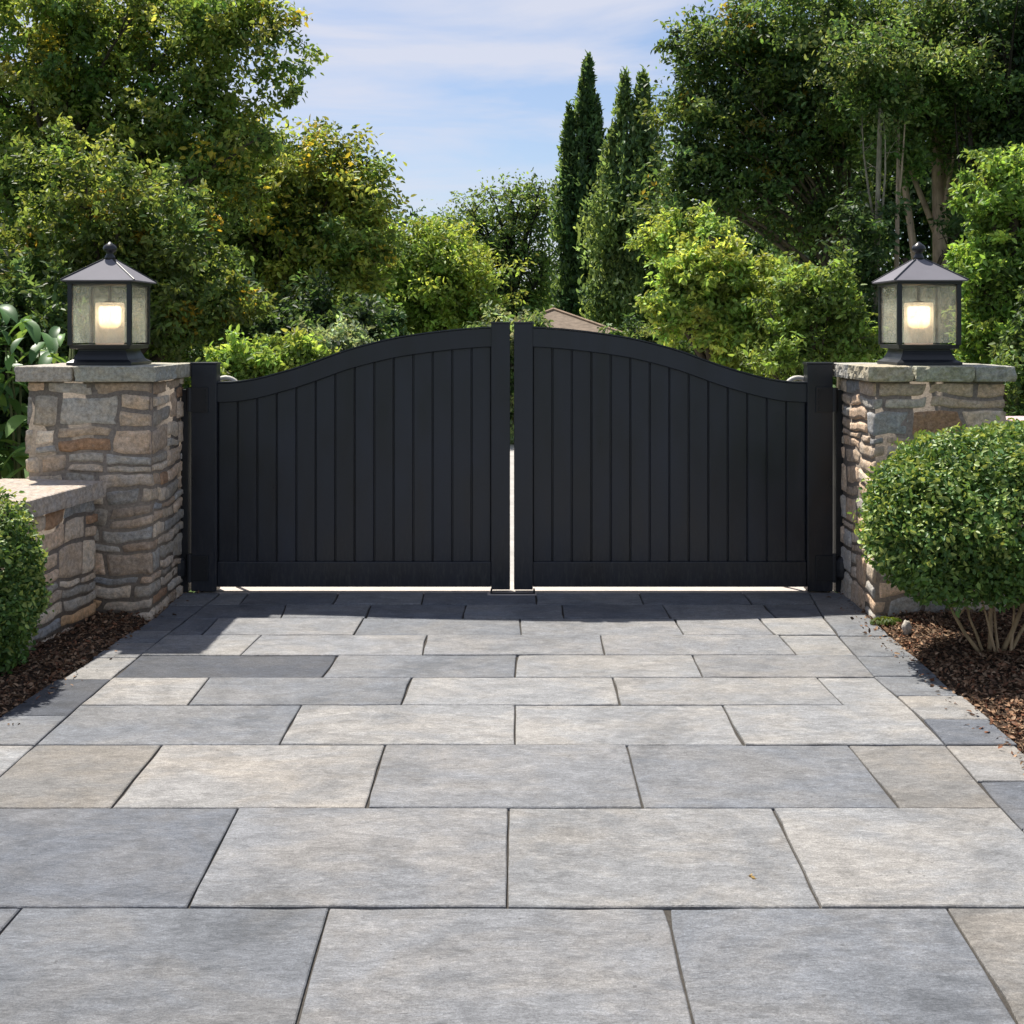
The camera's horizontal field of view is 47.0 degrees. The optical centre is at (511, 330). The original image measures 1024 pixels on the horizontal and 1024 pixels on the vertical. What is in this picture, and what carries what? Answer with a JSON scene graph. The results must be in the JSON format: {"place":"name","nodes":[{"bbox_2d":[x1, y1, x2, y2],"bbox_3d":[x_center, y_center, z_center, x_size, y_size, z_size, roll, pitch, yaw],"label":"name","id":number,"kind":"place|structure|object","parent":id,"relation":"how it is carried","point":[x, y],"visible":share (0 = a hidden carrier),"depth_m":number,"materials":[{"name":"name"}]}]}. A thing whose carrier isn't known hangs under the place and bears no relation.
{"place":"outdoors","nodes":[
{"label":"outdoors","id":0,"kind":"place"},
{"bbox_2d":[0,590,203,724],"bbox_3d":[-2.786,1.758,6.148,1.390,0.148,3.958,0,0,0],"label":"mulch","id":1,"kind":"object","parent":0,"point":[81,630],"visible":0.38,"depth_m":6.41,"materials":[{"name":"brown wood"}]},
{"bbox_2d":[0,483,53,675],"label":"clipped shrub","id":2,"kind":"object","parent":1,"relation":"on","point":[23,605],"visible":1,"depth_m":5.96,"materials":[{"name":"green plant"}]},
{"bbox_2d":[0,0,929,300],"label":"sky","id":3,"kind":"structure","parent":0,"point":[454,89],"materials":[{"name":"blue"}]},
{"bbox_2d":[0,351,1019,750],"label":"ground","id":4,"kind":"structure","parent":0,"point":[26,473],"depth_m":15.25,"materials":[{"name":"green plant"}]},
{"bbox_2d":[0,304,73,478],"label":"laurel shrub","id":5,"kind":"object","parent":4,"relation":"on","point":[53,339],"visible":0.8,"depth_m":8.75,"materials":[{"name":"green plant"}]},
{"bbox_2d":[0,246,95,478],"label":"leafy bush","id":6,"kind":"object","parent":4,"relation":"on","point":[50,303],"visible":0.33,"depth_m":9.53,"materials":[{"name":"green plant"}]},
{"bbox_2d":[0,478,105,649],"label":"stone wall","id":7,"kind":"structure","parent":4,"relation":"on","point":[65,515],"depth_m":6.83,"materials":[{"name":"beige stone"}]},
{"bbox_2d":[0,103,185,300],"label":"evergreen tree","id":8,"kind":"object","parent":4,"relation":"on","point":[37,142],"depth_m":23.19,"materials":[{"name":"green plant"}]},
{"bbox_2d":[14,362,191,620],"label":"gate pillar","id":9,"kind":"structure","parent":4,"relation":"on","point":[118,429],"depth_m":7.27,"materials":[{"name":"stone"}]},
{"bbox_2d":[60,242,156,364],"bbox_3d":[-2.595,-0.175,7.600,0.470,0.792,0.470,0,0,0],"label":"lantern","id":10,"kind":"object","parent":9,"relation":"on","point":[109,346],"visible":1,"depth_m":7.49,"materials":[{"name":"metal"}]},
{"bbox_2d":[178,388,191,592],"bbox_3d":[-2.240,1.085,7.990,0.151,1.390,0.170,0,0,0],"label":"gate post","id":11,"kind":"object","parent":9,"relation":"attached to","point":[184,571],"visible":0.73,"depth_m":7.99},
{"bbox_2d":[190,322,510,590],"bbox_3d":[-1.093,0.856,8.019,2.170,1.824,0.134,0,0,0],"label":"gate leaf","id":12,"kind":"object","parent":11,"relation":"attached to","point":[383,463],"visible":1,"depth_m":8.01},
{"bbox_2d":[220,375,236,380],"bbox_3d":[-1.985,1.047,8.170,0.202,1.467,0.034,0,0,0],"label":"curved arm","id":13,"kind":"object","parent":12,"relation":"attached to","point":[226,377],"visible":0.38,"depth_m":8.16},
{"bbox_2d":[26,95,249,362],"bbox_3d":[-7.648,-1.095,24.878,6.440,7.633,5.263,0,0,24],"label":"evergreen tree","id":14,"kind":"object","parent":4,"relation":"on","point":[196,350],"depth_m":24.64,"materials":[{"name":"green plant"}]},
{"bbox_2d":[0,112,282,450],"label":"broadleaf tree","id":15,"kind":"object","parent":4,"relation":"on","point":[199,302],"visible":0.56,"depth_m":10.48,"materials":[{"name":"green plant"}]},
{"bbox_2d":[0,0,332,268],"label":"broadleaf tree","id":16,"kind":"object","parent":4,"relation":"on","point":[57,72],"visible":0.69,"depth_m":13.16,"materials":[{"name":"green plant"}]},
{"bbox_2d":[195,324,341,380],"bbox_3d":[-1.993,0.891,9.611,1.216,1.889,0.847,0,0,0],"label":"leafy bush","id":17,"kind":"object","parent":4,"relation":"on","point":[240,359],"visible":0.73,"depth_m":9.43,"materials":[{"name":"green plant"}]},
{"bbox_2d":[154,114,426,356],"bbox_3d":[-3.380,-0.655,16.948,4.364,4.983,2.840,0,0,0],"label":"broadleaf tree","id":18,"kind":"object","parent":4,"relation":"on","point":[307,227],"visible":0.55,"depth_m":16.55,"materials":[{"name":"green plant"}]},
{"bbox_2d":[210,264,414,349],"bbox_3d":[-1.887,0.591,11.444,2.201,2.485,1.400,0,0,0],"label":"leafy bush","id":19,"kind":"object","parent":4,"relation":"on","point":[350,306],"visible":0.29,"depth_m":11.32,"materials":[{"name":"green plant"}]},
{"bbox_2d":[294,311,378,360],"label":"leafy bush","id":20,"kind":"object","parent":4,"relation":"on","point":[343,337],"visible":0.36,"depth_m":9.90,"materials":[{"name":"green plant"}]},
{"bbox_2d":[279,124,434,312],"bbox_3d":[-4.480,-0.985,27.958,6.796,7.943,4.976,0,0,18],"label":"evergreen tree","id":21,"kind":"object","parent":4,"relation":"on","point":[400,215],"depth_m":27.43,"materials":[{"name":"green plant"}]},
{"bbox_2d":[369,212,538,333],"bbox_3d":[-1.396,-0.052,22.007,3.816,4.306,3.113,0,0,0],"label":"leafy bush","id":22,"kind":"object","parent":4,"relation":"on","point":[443,281],"visible":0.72,"depth_m":21.44,"materials":[{"name":"green plant"}]},
{"bbox_2d":[416,167,559,319],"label":"broadleaf tree","id":23,"kind":"object","parent":4,"relation":"on","point":[509,241],"visible":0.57,"depth_m":33.68,"materials":[{"name":"green plant"}]},
{"bbox_2d":[462,300,554,443],"bbox_3d":[-0.035,0.679,18.811,1.614,2.311,1.729,0,0,-19],"label":"leafy bush","id":24,"kind":"object","parent":4,"relation":"on","point":[496,315],"visible":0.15,"depth_m":18.76,"materials":[{"name":"green plant"}]},
{"bbox_2d":[147,302,887,388],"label":"woodland","id":25,"kind":"object","parent":4,"relation":"on","point":[202,355],"depth_m":51.65,"materials":[{"name":"green plant"}]},
{"bbox_2d":[512,307,622,426],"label":"garden house","id":26,"kind":"structure","parent":4,"relation":"on","point":[563,319],"depth_m":20.70,"materials":[{"name":"brown"}]},
{"bbox_2d":[546,50,606,316],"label":"columnar tree","id":27,"kind":"object","parent":4,"relation":"on","point":[582,122],"visible":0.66,"depth_m":29.78,"materials":[{"name":"green plant"}]},
{"bbox_2d":[572,64,671,332],"bbox_3d":[2.741,-1.506,25.992,2.807,8.790,2.808,0,0,0],"label":"columnar tree","id":28,"kind":"object","parent":4,"relation":"on","point":[620,275],"visible":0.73,"depth_m":25.68,"materials":[{"name":"green plant"}]},
{"bbox_2d":[597,312,693,352],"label":"leafy bush","id":29,"kind":"object","parent":4,"relation":"on","point":[636,330],"visible":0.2,"depth_m":17.35,"materials":[{"name":"green plant"}]},
{"bbox_2d":[619,199,815,378],"bbox_3d":[2.173,0.140,12.968,2.033,3.389,2.698,0,0,-26],"label":"leafy bush","id":30,"kind":"object","parent":4,"relation":"on","point":[708,276],"visible":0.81,"depth_m":12.28,"materials":[{"name":"green plant"}]},
{"bbox_2d":[615,0,902,388],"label":"broadleaf tree","id":31,"kind":"object","parent":4,"relation":"on","point":[761,79],"visible":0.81,"depth_m":16.70,"materials":[{"name":"green plant"}]},
{"bbox_2d":[727,238,889,380],"bbox_3d":[2.793,0.488,11.014,1.554,2.691,1.060,0,0,0],"label":"leafy bush","id":32,"kind":"object","parent":4,"relation":"on","point":[822,332],"visible":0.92,"depth_m":10.85,"materials":[{"name":"green plant"}]},
{"bbox_2d":[799,7,949,355],"bbox_3d":[4.416,-1.023,14.596,1.655,5.709,1.732,0,0,0],"label":"slender tree","id":33,"kind":"object","parent":4,"relation":"on","point":[879,105],"visible":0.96,"depth_m":14.41,"materials":[{"name":"green plant"}]},
{"bbox_2d":[738,0,1023,324],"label":"broadleaf tree","id":34,"kind":"object","parent":4,"relation":"on","point":[936,145],"visible":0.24,"depth_m":15.75,"materials":[{"name":"green plant"}]},
{"bbox_2d":[822,15,955,341],"bbox_3d":[4.901,-1.088,14.913,1.693,5.835,1.704,0,0,0],"label":"slender tree","id":35,"kind":"object","parent":4,"relation":"on","point":[890,49],"visible":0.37,"depth_m":14.71,"materials":[{"name":"green plant"}]},
{"bbox_2d":[811,178,986,362],"bbox_3d":[5.464,-0.032,14.378,3.645,3.734,2.185,0,0,0],"label":"leafy bush","id":36,"kind":"object","parent":4,"relation":"on","point":[863,230],"visible":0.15,"depth_m":14.36,"materials":[{"name":"green plant"}]},
{"bbox_2d":[832,362,1016,619],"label":"gate pillar","id":37,"kind":"structure","parent":4,"relation":"on","point":[884,406],"depth_m":7.28,"materials":[{"name":"stone"}]},
{"bbox_2d":[832,388,845,592],"bbox_3d":[2.230,1.085,7.990,0.131,1.390,0.170,0,0,0],"label":"gate post","id":38,"kind":"object","parent":37,"relation":"attached to","point":[839,573],"visible":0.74,"depth_m":7.99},
{"bbox_2d":[513,322,833,590],"bbox_3d":[1.094,0.856,8.019,2.168,1.824,0.134,0,0,0],"label":"gate leaf","id":39,"kind":"object","parent":38,"relation":"attached to","point":[640,463],"visible":1,"depth_m":8.01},
{"bbox_2d":[787,375,803,380],"bbox_3d":[1.985,1.047,8.170,0.202,1.467,0.034,0,0,0],"label":"curved arm","id":40,"kind":"object","parent":39,"relation":"attached to","point":[797,377],"visible":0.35,"depth_m":8.16},
{"bbox_2d":[872,242,968,364],"bbox_3d":[2.625,-0.175,7.600,0.470,0.792,0.470,0,0,0],"label":"lantern","id":41,"kind":"object","parent":37,"relation":"on","point":[918,346],"visible":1,"depth_m":7.50,"materials":[{"name":"metal"}]},
{"bbox_2d":[906,12,1023,304],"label":"slender tree","id":42,"kind":"object","parent":4,"relation":"on","point":[952,81],"visible":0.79,"depth_m":14.68,"materials":[{"name":"green plant"}]},
{"bbox_2d":[918,0,1023,194],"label":"broadleaf tree","id":43,"kind":"object","parent":4,"relation":"on","point":[993,15],"visible":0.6,"depth_m":14.68,"materials":[{"name":"green plant"}]},
{"bbox_2d":[941,141,1023,412],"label":"leafy bush","id":44,"kind":"object","parent":4,"relation":"on","point":[995,214],"visible":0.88,"depth_m":10.35,"materials":[{"name":"green plant"}]},
{"bbox_2d":[979,261,1023,415],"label":"leafy bush","id":45,"kind":"object","parent":4,"relation":"on","point":[1010,352],"visible":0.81,"depth_m":9.57,"materials":[{"name":"green plant"}]},
{"bbox_2d":[1005,416,1023,600],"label":"stone wall","id":46,"kind":"structure","parent":4,"relation":"on","point":[1020,418],"depth_m":7.73,"materials":[{"name":"beige stone"}]},
{"bbox_2d":[0,592,1023,1023],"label":"driveway","id":47,"kind":"structure","parent":0,"point":[392,808],"depth_m":4.26,"materials":[{"name":"grey stone"}]},
{"bbox_2d":[487,588,536,594],"bbox_3d":[0.000,1.765,7.942,0.330,0.030,0.085,0,0,0],"label":"gate stop","id":48,"kind":"object","parent":47,"relation":"on","point":[512,593],"visible":1,"depth_m":7.92,"materials":[{"name":"metal"}]},
{"bbox_2d":[510,444,513,580],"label":"drive road","id":49,"kind":"structure","parent":0,"point":[511,512],"depth_m":11.54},
{"bbox_2d":[194,581,835,593],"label":"threshold pavement","id":50,"kind":"structure","parent":0,"point":[424,590],"depth_m":8.06,"materials":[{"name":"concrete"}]},
{"bbox_2d":[471,250,559,321],"bbox_3d":[0.557,-0.042,38.030,7.409,6.050,3.851,0,0,0],"label":"leafy bush","id":51,"kind":"object","parent":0,"point":[525,286],"depth_m":37.77,"materials":[{"name":"green plant"}]},
{"bbox_2d":[661,199,821,355],"bbox_3d":[5.824,-0.600,29.958,6.525,7.162,5.954,0,0,-30],"label":"evergreen tree","id":52,"kind":"object","parent":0,"point":[749,247],"visible":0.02,"depth_m":28.73,"materials":[{"name":"green plant"}]},
{"bbox_2d":[736,135,965,383],"bbox_3d":[7.473,-1.296,27.117,6.651,8.539,5.795,0,0,0],"label":"evergreen tree","id":53,"kind":"object","parent":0,"point":[918,229],"visible":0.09,"depth_m":26.03,"materials":[{"name":"green plant"}]},
{"bbox_2d":[854,1,982,356],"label":"evergreen tree","id":54,"kind":"object","parent":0,"point":[927,191],"visible":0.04,"depth_m":25.81,"materials":[{"name":"green plant"}]},
{"bbox_2d":[820,591,1023,774],"bbox_3d":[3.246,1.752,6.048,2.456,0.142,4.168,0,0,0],"label":"mulch","id":55,"kind":"object","parent":0,"point":[983,666],"visible":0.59,"depth_m":6.28,"materials":[{"name":"brown wood"}]},
{"bbox_2d":[869,616,903,625],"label":"weed","id":56,"kind":"object","parent":55,"relation":"on","point":[883,621],"visible":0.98,"depth_m":7.09,"materials":[{"name":"green plant"}]},
{"bbox_2d":[901,620,911,635],"bbox_3d":[2.301,1.742,6.858,0.061,0.107,0.054,0,0,0],"label":"garden stone","id":57,"kind":"object","parent":55,"relation":"on","point":[906,626],"visible":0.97,"depth_m":6.84,"materials":[{"name":"grey stone"}]},
{"bbox_2d":[847,415,1023,652],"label":"clipped shrub","id":58,"kind":"object","parent":55,"relation":"on","point":[916,537],"visible":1,"depth_m":6.05,"materials":[{"name":"green plant"}]},
{"bbox_2d":[916,201,977,321],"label":"evergreen tree","id":59,"kind":"object","parent":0,"point":[924,242],"depth_m":25.00,"materials":[{"name":"green plant"}]}
]}

